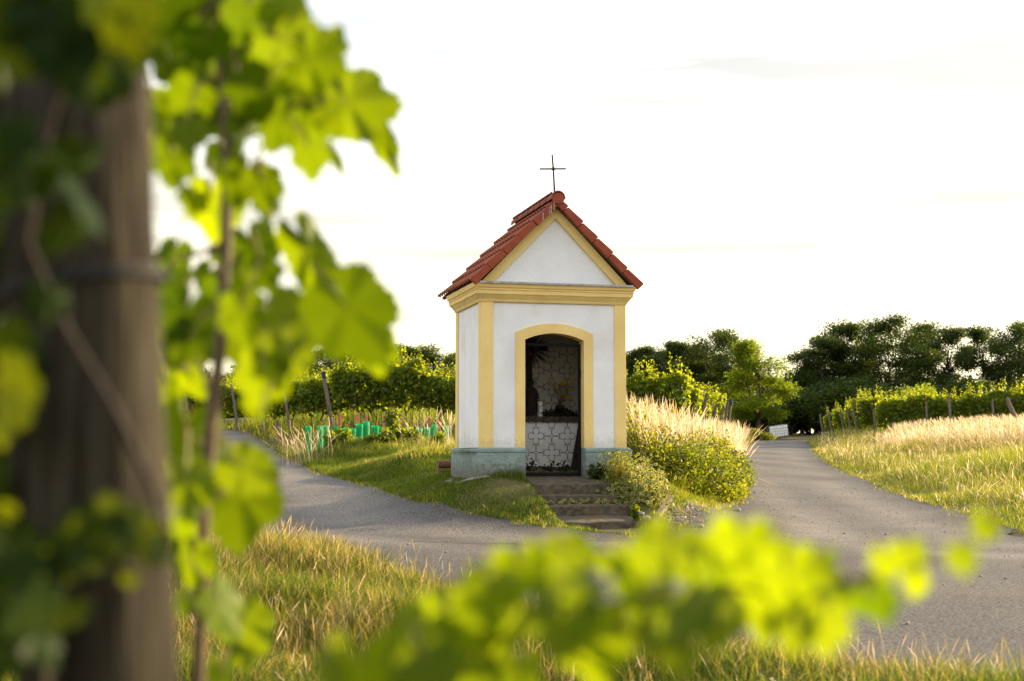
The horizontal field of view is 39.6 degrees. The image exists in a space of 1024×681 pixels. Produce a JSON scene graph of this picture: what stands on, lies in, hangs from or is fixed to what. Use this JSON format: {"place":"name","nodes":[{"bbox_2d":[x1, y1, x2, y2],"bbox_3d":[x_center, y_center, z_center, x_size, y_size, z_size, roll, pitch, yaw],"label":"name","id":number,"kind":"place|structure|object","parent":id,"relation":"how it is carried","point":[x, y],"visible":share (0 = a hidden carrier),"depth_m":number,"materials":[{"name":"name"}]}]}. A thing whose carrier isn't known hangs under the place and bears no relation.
{"place":"outdoors","nodes":[
{"label":"outdoors","id":0,"kind":"place"},
{"bbox_2d":[278,436,601,532],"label":"lawn grass","id":1,"kind":"structure","parent":0,"point":[403,471],"depth_m":24.27,"materials":[{"name":"green plant"}]},
{"bbox_2d":[1,0,1023,432],"label":"sky","id":2,"kind":"structure","parent":0,"point":[770,169],"materials":[{"name":"white"}]},
{"bbox_2d":[222,429,1023,678],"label":"road","id":3,"kind":"structure","parent":0,"point":[798,469],"depth_m":17.82,"materials":[{"name":"grey asphalt"}]},
{"bbox_2d":[283,474,1023,641],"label":"grit","id":4,"kind":"object","parent":3,"relation":"on","point":[907,622],"visible":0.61,"depth_m":19.02,"materials":[{"name":"gravel"}]},
{"bbox_2d":[223,415,1023,536],"bbox_3d":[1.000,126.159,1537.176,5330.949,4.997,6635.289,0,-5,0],"label":"ground","id":5,"kind":"structure","parent":0,"point":[644,506],"depth_m":20.66,"materials":[{"name":"green plant"}]},
{"bbox_2d":[0,67,178,680],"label":"vine post","id":6,"kind":"object","parent":5,"relation":"on","point":[68,448],"visible":0.64,"depth_m":1.22,"materials":[{"name":"brown wood"}]},
{"bbox_2d":[0,0,175,680],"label":"grapevine","id":7,"kind":"object","parent":6,"relation":"attached to","point":[98,55],"visible":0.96,"depth_m":1.10,"materials":[{"name":"green plant"}]},
{"bbox_2d":[179,393,199,415],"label":"grapevine","id":8,"kind":"object","parent":5,"relation":"on","point":[191,400],"visible":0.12,"depth_m":63.17,"materials":[{"name":"green plant"}]},
{"bbox_2d":[193,378,236,416],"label":"grapevine","id":9,"kind":"object","parent":5,"relation":"on","point":[202,401],"visible":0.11,"depth_m":59.96,"materials":[{"name":"green plant"}]},
{"bbox_2d":[220,376,246,417],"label":"grapevine","id":10,"kind":"object","parent":5,"relation":"on","point":[226,404],"visible":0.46,"depth_m":56.71,"materials":[{"name":"green plant"}]},
{"bbox_2d":[230,384,239,430],"bbox_3d":[-10.381,2.668,53.361,0.116,2.110,0.116,-9,-5,-1],"label":"vine post","id":11,"kind":"object","parent":5,"relation":"on","point":[235,409],"visible":0.85,"depth_m":53.33,"materials":[{"name":"wood"}]},
{"bbox_2d":[121,0,405,680],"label":"grapevine","id":12,"kind":"object","parent":5,"relation":"on","point":[277,75],"visible":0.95,"depth_m":1.76,"materials":[{"name":"green plant"}]},
{"bbox_2d":[284,396,290,430],"bbox_3d":[-7.409,2.349,46.866,0.116,2.110,0.116,-9,-5,-1],"label":"vine post","id":13,"kind":"object","parent":5,"relation":"on","point":[287,412],"visible":0.4,"depth_m":46.82,"materials":[{"name":"wood"}]},
{"bbox_2d":[270,374,316,426],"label":"grapevine","id":14,"kind":"object","parent":5,"relation":"on","point":[278,409],"visible":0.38,"depth_m":50.23,"materials":[{"name":"green plant"}]},
{"bbox_2d":[305,426,311,454],"bbox_3d":[-5.056,2.531,35.301,0.148,0.810,0.180,0,-3,-38],"label":"grow guard","id":15,"kind":"object","parent":5,"relation":"on","point":[307,430],"visible":0.67,"depth_m":35.24,"materials":[{"name":"green"}]},
{"bbox_2d":[296,359,328,380],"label":"locust tree","id":16,"kind":"object","parent":5,"relation":"on","point":[316,365],"visible":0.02,"depth_m":180.74,"materials":[{"name":"green plant"}]},
{"bbox_2d":[317,426,323,449],"bbox_3d":[-4.787,2.517,35.535,0.148,0.752,0.180,-8,-11,44],"label":"grow guard","id":17,"kind":"object","parent":5,"relation":"on","point":[320,432],"visible":0.73,"depth_m":35.48,"materials":[{"name":"green"}]},
{"bbox_2d":[297,363,347,421],"bbox_3d":[-6.303,1.885,47.211,1.634,2.269,0.932,-1,-5,10],"label":"grapevine","id":18,"kind":"object","parent":5,"relation":"on","point":[311,392],"visible":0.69,"depth_m":46.99,"materials":[{"name":"green plant"}]},
{"bbox_2d":[321,371,333,425],"bbox_3d":[-5.620,1.941,43.538,0.137,2.006,0.137,-10,-5,-1],"label":"vine post","id":19,"kind":"object","parent":5,"relation":"on","point":[326,392],"visible":0.92,"depth_m":43.51,"materials":[{"name":"wood"}]},
{"bbox_2d":[322,430,335,447],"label":"weed clump","id":20,"kind":"object","parent":5,"relation":"on","point":[332,434],"visible":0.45,"depth_m":34.43,"materials":[{"name":"green plant"}]},
{"bbox_2d":[310,349,351,373],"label":"locust tree","id":21,"kind":"object","parent":5,"relation":"on","point":[328,361],"visible":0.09,"depth_m":184.07,"materials":[{"name":"green plant"}]},
{"bbox_2d":[224,420,454,471],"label":"verge grass","id":22,"kind":"structure","parent":5,"relation":"on","point":[437,445],"depth_m":33.11,"materials":[{"name":"plant"}]},
{"bbox_2d":[333,427,354,444],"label":"weed clump","id":23,"kind":"object","parent":5,"relation":"on","point":[341,434],"visible":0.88,"depth_m":33.80,"materials":[{"name":"green plant"}]},
{"bbox_2d":[329,357,383,412],"bbox_3d":[-4.771,1.436,43.889,1.679,2.388,0.928,-1,-5,10],"label":"grapevine","id":24,"kind":"object","parent":5,"relation":"on","point":[346,381],"visible":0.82,"depth_m":43.68,"materials":[{"name":"green plant"}]},
{"bbox_2d":[260,405,454,465],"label":"straw tufts","id":25,"kind":"object","parent":5,"relation":"on","point":[292,443],"visible":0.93,"depth_m":32.61,"materials":[{"name":"beige plant"}]},
{"bbox_2d":[355,424,362,439],"bbox_3d":[-3.690,2.278,34.337,0.180,0.525,0.148,2,-6,-11],"label":"grow guard","id":26,"kind":"object","parent":5,"relation":"on","point":[359,430],"visible":0.65,"depth_m":34.29,"materials":[{"name":"green"}]},
{"bbox_2d":[337,357,384,418],"bbox_3d":[-4.913,1.679,47.184,1.680,2.332,0.993,-1,-5,10],"label":"grapevine","id":27,"kind":"object","parent":5,"relation":"on","point":[372,406],"visible":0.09,"depth_m":47.00,"materials":[{"name":"green plant"}]},
{"bbox_2d":[363,421,369,437],"bbox_3d":[-3.531,2.260,34.524,0.180,0.594,0.148,-1,-3,-30],"label":"grow guard","id":28,"kind":"object","parent":5,"relation":"on","point":[366,427],"visible":0.59,"depth_m":34.47,"materials":[{"name":"green"}]},
{"bbox_2d":[361,432,380,443],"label":"weed clump","id":29,"kind":"object","parent":5,"relation":"on","point":[374,437],"visible":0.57,"depth_m":33.22,"materials":[{"name":"green plant"}]},
{"bbox_2d":[377,427,398,444],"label":"weed clump","id":30,"kind":"object","parent":5,"relation":"on","point":[386,435],"visible":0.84,"depth_m":33.38,"materials":[{"name":"green plant"}]},
{"bbox_2d":[382,407,404,430],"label":"weed clump","id":31,"kind":"object","parent":5,"relation":"on","point":[392,419],"visible":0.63,"depth_m":35.87,"materials":[{"name":"green plant"}]},
{"bbox_2d":[373,341,425,416],"bbox_3d":[-3.447,1.290,43.686,1.649,2.707,0.927,-1,-5,10],"label":"grapevine","id":32,"kind":"object","parent":5,"relation":"on","point":[394,384],"visible":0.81,"depth_m":43.44,"materials":[{"name":"green plant"}]},
{"bbox_2d":[386,422,415,441],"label":"weed clump","id":33,"kind":"object","parent":5,"relation":"on","point":[399,434],"visible":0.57,"depth_m":34.41,"materials":[{"name":"green plant"}]},
{"bbox_2d":[394,353,427,418],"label":"grapevine","id":34,"kind":"object","parent":5,"relation":"on","point":[415,402],"visible":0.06,"depth_m":47.22,"materials":[{"name":"green plant"}]},
{"bbox_2d":[392,342,446,374],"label":"locust tree","id":35,"kind":"object","parent":5,"relation":"on","point":[426,351],"visible":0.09,"depth_m":180.03,"materials":[{"name":"green plant"}]},
{"bbox_2d":[413,359,455,424],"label":"grapevine","id":36,"kind":"object","parent":5,"relation":"on","point":[444,389],"visible":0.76,"depth_m":43.21,"materials":[{"name":"green plant"}]},
{"bbox_2d":[430,430,448,443],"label":"weed clump","id":37,"kind":"object","parent":5,"relation":"on","point":[439,435],"visible":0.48,"depth_m":34.13,"materials":[{"name":"green plant"}]},
{"bbox_2d":[424,357,455,419],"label":"grapevine","id":38,"kind":"object","parent":5,"relation":"on","point":[445,372],"visible":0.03,"depth_m":47.19,"materials":[{"name":"green plant"}]},
{"bbox_2d":[430,350,455,377],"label":"locust tree","id":39,"kind":"object","parent":5,"relation":"on","point":[448,358],"visible":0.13,"depth_m":181.32,"materials":[{"name":"green plant"}]},
{"bbox_2d":[437,468,449,473],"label":"timber beam","id":40,"kind":"structure","parent":5,"relation":"on","point":[441,469],"depth_m":22.47,"materials":[{"name":"brown wood"}]},
{"bbox_2d":[437,460,450,467],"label":"timber beam","id":41,"kind":"structure","parent":40,"relation":"on","point":[443,463],"depth_m":22.49,"materials":[{"name":"brown wood"}]},
{"bbox_2d":[8,514,1023,680],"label":"meadow grass","id":42,"kind":"structure","parent":5,"relation":"on","point":[270,582],"depth_m":8.82,"materials":[{"name":"green plant"}]},
{"bbox_2d":[437,154,642,478],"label":"chapel","id":43,"kind":"structure","parent":5,"relation":"on","point":[550,268],"depth_m":20.72,"materials":[{"name":"white paint"}]},
{"bbox_2d":[525,379,538,415],"bbox_3d":[0.293,0.873,21.683,0.216,0.581,0.217,1,-5,-14],"label":"statue","id":44,"kind":"object","parent":43,"relation":"on","point":[529,394],"visible":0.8,"depth_m":21.61,"materials":[{"name":"brown wood"}]},
{"bbox_2d":[525,337,547,387],"bbox_3d":[0.272,0.276,21.905,0.560,1.120,0.065,1,-5,-14],"label":"wall cross","id":45,"kind":"object","parent":43,"relation":"attached to","point":[529,349],"depth_m":21.89,"materials":[{"name":"brown wood"}]},
{"bbox_2d":[525,335,551,369],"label":"palm fronds","id":46,"kind":"object","parent":43,"relation":"attached to","point":[539,356],"visible":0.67,"depth_m":22.00,"materials":[{"name":"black plant"}]},
{"bbox_2d":[533,405,577,416],"bbox_3d":[0.779,1.091,21.640,0.961,0.232,0.214,1,-5,-14],"label":"wreath","id":47,"kind":"object","parent":43,"relation":"on","point":[557,412],"visible":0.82,"depth_m":21.60,"materials":[{"name":"black plant"}]},
{"bbox_2d":[549,379,576,411],"bbox_3d":[0.781,0.877,21.797,0.454,0.591,0.298,1,-5,-14],"label":"flower vase","id":48,"kind":"object","parent":43,"relation":"on","point":[562,396],"visible":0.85,"depth_m":21.80,"materials":[{"name":"brown"}]},
{"bbox_2d":[570,428,577,469],"bbox_3d":[0.966,1.518,21.184,0.230,0.978,0.040,1,-5,-14],"label":"leaning board","id":49,"kind":"object","parent":43,"relation":"on","point":[574,462],"visible":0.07,"depth_m":21.14,"materials":[{"name":"brown wood"}]},
{"bbox_2d":[224,407,914,450],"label":"vineyard grass","id":50,"kind":"structure","parent":5,"relation":"on","point":[349,419],"depth_m":50.71,"materials":[{"name":"green plant"}]},
{"bbox_2d":[526,477,644,529],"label":"stone steps","id":51,"kind":"structure","parent":5,"relation":"on","point":[603,515],"depth_m":19.53,"materials":[{"name":"stone"}]},
{"bbox_2d":[586,462,606,479],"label":"sage plant","id":52,"kind":"object","parent":51,"relation":"on","point":[597,475],"visible":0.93,"depth_m":20.41,"materials":[{"name":"green plant"}]},
{"bbox_2d":[445,475,736,523],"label":"gravel","id":53,"kind":"structure","parent":5,"relation":"on","point":[688,508],"depth_m":19.61,"materials":[{"name":"grey gravel"}]},
{"bbox_2d":[545,450,680,516],"bbox_3d":[1.434,2.037,20.171,1.983,1.047,1.784,0,-5,0],"label":"variegated shrub","id":54,"kind":"object","parent":5,"relation":"on","point":[639,484],"visible":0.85,"depth_m":19.75,"materials":[{"name":"green plant"}]},
{"bbox_2d":[588,450,651,486],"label":"golden herb","id":55,"kind":"object","parent":5,"relation":"on","point":[612,474],"visible":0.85,"depth_m":20.09,"materials":[{"name":"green plant"}]},
{"bbox_2d":[626,360,644,409],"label":"grapevine","id":56,"kind":"object","parent":5,"relation":"on","point":[632,382],"visible":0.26,"depth_m":42.26,"materials":[{"name":"green plant"}]},
{"bbox_2d":[274,440,1023,666],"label":"edge tufts","id":57,"kind":"object","parent":5,"relation":"on","point":[717,504],"visible":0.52,"depth_m":21.93,"materials":[{"name":"green plant"}]},
{"bbox_2d":[626,343,699,387],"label":"locust tree","id":58,"kind":"object","parent":5,"relation":"on","point":[639,353],"visible":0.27,"depth_m":117.21,"materials":[{"name":"green plant"}]},
{"bbox_2d":[634,352,692,419],"bbox_3d":[4.502,1.679,42.300,1.754,2.702,0.952,-1,-5,10],"label":"grapevine","id":59,"kind":"object","parent":5,"relation":"on","point":[671,383],"visible":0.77,"depth_m":42.08,"materials":[{"name":"green plant"}]},
{"bbox_2d":[654,494,674,517],"bbox_3d":[2.195,2.421,19.921,0.127,0.548,2.692,-1,-5,14],"label":"kerb stone","id":60,"kind":"object","parent":5,"relation":"on","point":[663,507],"visible":0.34,"depth_m":19.30,"materials":[{"name":"beige stone"}]},
{"bbox_2d":[312,490,1023,680],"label":"grapevine","id":61,"kind":"object","parent":5,"relation":"on","point":[479,621],"visible":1,"depth_m":1.10,"materials":[{"name":"green plant"}]},
{"bbox_2d":[658,370,703,423],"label":"grapevine","id":62,"kind":"object","parent":5,"relation":"on","point":[696,401],"visible":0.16,"depth_m":45.10,"materials":[{"name":"green plant"}]},
{"bbox_2d":[643,337,727,394],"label":"locust tree","id":63,"kind":"object","parent":5,"relation":"on","point":[677,348],"visible":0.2,"depth_m":122.72,"materials":[{"name":"green plant"}]},
{"bbox_2d":[626,402,759,502],"bbox_3d":[3.266,1.964,25.270,2.524,1.848,6.305,-3,-6,33],"label":"bush","id":64,"kind":"object","parent":5,"relation":"on","point":[685,458],"visible":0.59,"depth_m":23.69,"materials":[{"name":"green plant"}]},
{"bbox_2d":[626,391,768,465],"bbox_3d":[4.023,2.320,31.976,3.389,2.047,19.948,-1,-5,15],"label":"straw stand","id":65,"kind":"object","parent":5,"relation":"on","point":[734,433],"visible":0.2,"depth_m":27.08,"materials":[{"name":"beige plant"}]},
{"bbox_2d":[626,417,775,484],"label":"bush stalks","id":66,"kind":"object","parent":5,"relation":"on","point":[688,449],"visible":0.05,"depth_m":23.52,"materials":[{"name":"plant"}]},
{"bbox_2d":[692,383,711,423],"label":"grapevine","id":67,"kind":"object","parent":5,"relation":"on","point":[708,413],"visible":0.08,"depth_m":48.65,"materials":[{"name":"green plant"}]},
{"bbox_2d":[647,466,760,502],"bbox_3d":[3.781,2.588,26.232,1.506,0.757,8.445,-1,-5,17],"label":"bush","id":68,"kind":"object","parent":5,"relation":"on","point":[688,489],"visible":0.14,"depth_m":23.11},
{"bbox_2d":[696,382,723,421],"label":"grapevine","id":69,"kind":"object","parent":5,"relation":"on","point":[720,401],"visible":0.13,"depth_m":56.02,"materials":[{"name":"green plant"}]},
{"bbox_2d":[704,389,719,423],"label":"grapevine","id":70,"kind":"object","parent":5,"relation":"on","point":[710,402],"visible":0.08,"depth_m":52.40,"materials":[{"name":"green plant"}]},
{"bbox_2d":[683,326,767,398],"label":"locust tree","id":71,"kind":"object","parent":5,"relation":"on","point":[721,342],"visible":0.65,"depth_m":120.06,"materials":[{"name":"green plant"}]},
{"bbox_2d":[726,398,777,432],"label":"shrub","id":72,"kind":"object","parent":5,"relation":"on","point":[763,425],"visible":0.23,"depth_m":109.12,"materials":[{"name":"green plant"}]},
{"bbox_2d":[714,335,802,428],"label":"locust tree","id":73,"kind":"object","parent":5,"relation":"on","point":[746,354],"visible":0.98,"depth_m":101.54,"materials":[{"name":"green plant"}]},
{"bbox_2d":[740,427,776,440],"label":"shrub","id":74,"kind":"object","parent":5,"relation":"on","point":[766,436],"visible":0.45,"depth_m":83.00,"materials":[{"name":"green plant"}]},
{"bbox_2d":[750,672,791,680],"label":"roadside weed","id":75,"kind":"object","parent":5,"relation":"on","point":[755,678],"visible":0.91,"depth_m":7.22,"materials":[{"name":"green plant"}]},
{"bbox_2d":[768,424,788,439],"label":"water tank","id":76,"kind":"object","parent":5,"relation":"on","point":[781,431],"visible":0.9,"depth_m":94.44,"materials":[{"name":"plastic"}]},
{"bbox_2d":[769,387,821,434],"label":"shrub","id":77,"kind":"object","parent":5,"relation":"on","point":[796,407],"visible":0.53,"depth_m":110.48,"materials":[{"name":"green plant"}]},
{"bbox_2d":[786,381,844,434],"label":"shrub","id":78,"kind":"object","parent":5,"relation":"on","point":[813,422],"visible":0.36,"depth_m":111.40,"materials":[{"name":"green plant"}]},
{"bbox_2d":[778,333,863,386],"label":"locust tree","id":79,"kind":"object","parent":5,"relation":"on","point":[834,348],"visible":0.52,"depth_m":117.65,"materials":[{"name":"green plant"}]},
{"bbox_2d":[796,376,864,434],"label":"shrub","id":80,"kind":"object","parent":5,"relation":"on","point":[819,383],"visible":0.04,"depth_m":115.06,"materials":[{"name":"green plant"}]},
{"bbox_2d":[823,404,841,433],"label":"grapevine","id":81,"kind":"object","parent":5,"relation":"on","point":[826,424],"visible":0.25,"depth_m":84.18,"materials":[{"name":"green plant"}]},
{"bbox_2d":[831,402,857,430],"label":"grapevine","id":82,"kind":"object","parent":5,"relation":"on","point":[836,419],"visible":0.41,"depth_m":80.72,"materials":[{"name":"green plant"}]},
{"bbox_2d":[799,317,894,380],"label":"locust tree","id":83,"kind":"object","parent":5,"relation":"on","point":[847,330],"visible":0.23,"depth_m":123.15,"materials":[{"name":"green plant"}]},
{"bbox_2d":[843,398,872,430],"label":"grapevine","id":84,"kind":"object","parent":5,"relation":"on","point":[846,420],"visible":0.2,"depth_m":77.28,"materials":[{"name":"green plant"}]},
{"bbox_2d":[850,388,876,428],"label":"grapevine","id":85,"kind":"object","parent":5,"relation":"on","point":[852,403],"visible":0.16,"depth_m":74.38,"materials":[{"name":"green plant"}]},
{"bbox_2d":[823,376,905,429],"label":"shrub","id":86,"kind":"object","parent":5,"relation":"on","point":[837,389],"visible":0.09,"depth_m":110.66,"materials":[{"name":"green plant"}]},
{"bbox_2d":[855,387,888,431],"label":"grapevine","id":87,"kind":"object","parent":5,"relation":"on","point":[864,407],"visible":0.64,"depth_m":71.26,"materials":[{"name":"green plant"}]},
{"bbox_2d":[831,308,948,390],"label":"locust tree","id":88,"kind":"object","parent":5,"relation":"on","point":[869,351],"visible":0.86,"depth_m":117.00,"materials":[{"name":"green plant"}]},
{"bbox_2d":[875,387,909,428],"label":"grapevine","id":89,"kind":"object","parent":5,"relation":"on","point":[888,409],"visible":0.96,"depth_m":67.69,"materials":[{"name":"green plant"}]},
{"bbox_2d":[888,382,937,424],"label":"shrub","id":90,"kind":"object","parent":5,"relation":"on","point":[917,387],"visible":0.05,"depth_m":99.39,"materials":[{"name":"green plant"}]},
{"bbox_2d":[809,422,1023,532],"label":"sunlit grass","id":91,"kind":"structure","parent":5,"relation":"on","point":[985,458],"depth_m":31.67,"materials":[{"name":"plant"}]},
{"bbox_2d":[903,385,939,425],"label":"grapevine","id":92,"kind":"object","parent":5,"relation":"on","point":[915,405],"visible":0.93,"depth_m":67.62,"materials":[{"name":"green plant"}]},
{"bbox_2d":[885,318,959,390],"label":"locust tree","id":93,"kind":"object","parent":5,"relation":"on","point":[931,328],"visible":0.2,"depth_m":126.01,"materials":[{"name":"green plant"}]},
{"bbox_2d":[905,322,985,387],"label":"locust tree","id":94,"kind":"object","parent":5,"relation":"on","point":[959,358],"visible":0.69,"depth_m":118.60,"materials":[{"name":"green plant"}]},
{"bbox_2d":[934,386,968,423],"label":"grapevine","id":95,"kind":"object","parent":5,"relation":"on","point":[958,407],"visible":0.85,"depth_m":67.52,"materials":[{"name":"green plant"}]},
{"bbox_2d":[935,374,1007,420],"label":"grapevine","id":96,"kind":"object","parent":5,"relation":"on","point":[961,385],"visible":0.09,"depth_m":110.30,"materials":[{"name":"green plant"}]},
{"bbox_2d":[963,379,998,421],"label":"grapevine","id":97,"kind":"object","parent":5,"relation":"on","point":[979,404],"visible":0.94,"depth_m":67.45,"materials":[{"name":"green plant"}]},
{"bbox_2d":[951,321,1016,385],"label":"locust tree","id":98,"kind":"object","parent":5,"relation":"on","point":[979,335],"visible":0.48,"depth_m":120.96,"materials":[{"name":"green plant"}]},
{"bbox_2d":[975,374,1023,421],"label":"grapevine","id":99,"kind":"object","parent":5,"relation":"on","point":[1013,380],"visible":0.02,"depth_m":112.88,"materials":[{"name":"green plant"}]},
{"bbox_2d":[983,317,1023,383],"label":"locust tree","id":100,"kind":"object","parent":5,"relation":"on","point":[1014,337],"visible":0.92,"depth_m":116.54,"materials":[{"name":"green plant"}]},
{"bbox_2d":[993,376,1023,417],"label":"grapevine","id":101,"kind":"object","parent":5,"relation":"on","point":[1017,399],"visible":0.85,"depth_m":67.34,"materials":[{"name":"green plant"}]},
{"bbox_2d":[630,504,644,520],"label":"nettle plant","id":102,"kind":"object","parent":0,"point":[635,509],"visible":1,"depth_m":18.80,"materials":[{"name":"green plant"}]},
{"bbox_2d":[645,471,721,510],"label":"bank grass","id":103,"kind":"structure","parent":0,"point":[681,494],"depth_m":20.48,"materials":[{"name":"green plant"}]},
{"bbox_2d":[871,412,1023,454],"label":"straw field","id":104,"kind":"structure","parent":0,"point":[1008,421],"depth_m":48.88,"materials":[{"name":"beige plant"}]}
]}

